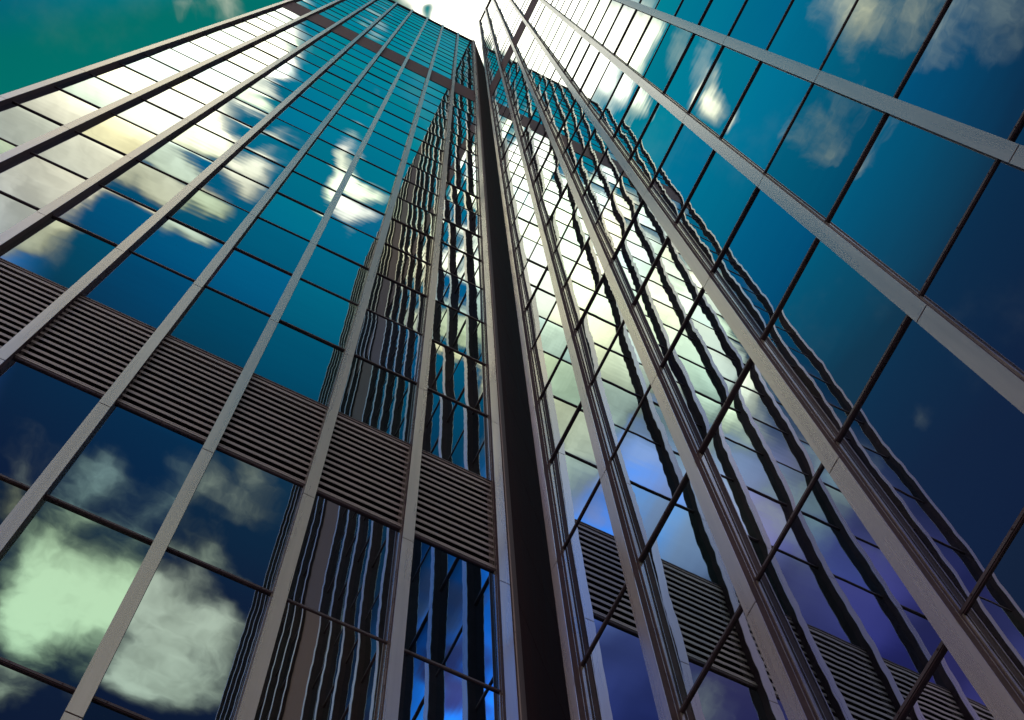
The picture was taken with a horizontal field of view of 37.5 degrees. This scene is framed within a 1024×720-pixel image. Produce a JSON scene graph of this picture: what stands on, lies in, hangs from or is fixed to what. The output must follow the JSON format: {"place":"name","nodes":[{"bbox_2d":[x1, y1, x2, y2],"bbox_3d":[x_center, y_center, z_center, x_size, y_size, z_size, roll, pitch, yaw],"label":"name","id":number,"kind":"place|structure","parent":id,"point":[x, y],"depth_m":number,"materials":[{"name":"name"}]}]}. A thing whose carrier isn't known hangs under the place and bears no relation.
{"place":"outdoors","nodes":[
{"label":"outdoors","id":0,"kind":"place"},
{"bbox_2d":[0,0,488,94],"label":"sky","id":1,"kind":"structure","parent":0,"point":[41,40],"materials":[{"name":"teal"}]},
{"bbox_2d":[0,0,570,719],"bbox_3d":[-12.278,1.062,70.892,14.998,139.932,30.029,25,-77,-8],"label":"office tower","id":2,"kind":"structure","parent":0,"point":[266,444],"depth_m":24.54,"materials":[{"name":"glass"}]},
{"bbox_2d":[478,0,1023,719],"bbox_3d":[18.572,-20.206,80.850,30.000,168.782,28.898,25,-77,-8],"label":"office tower","id":3,"kind":"structure","parent":0,"point":[766,260],"depth_m":16.40,"materials":[{"name":"glass"}]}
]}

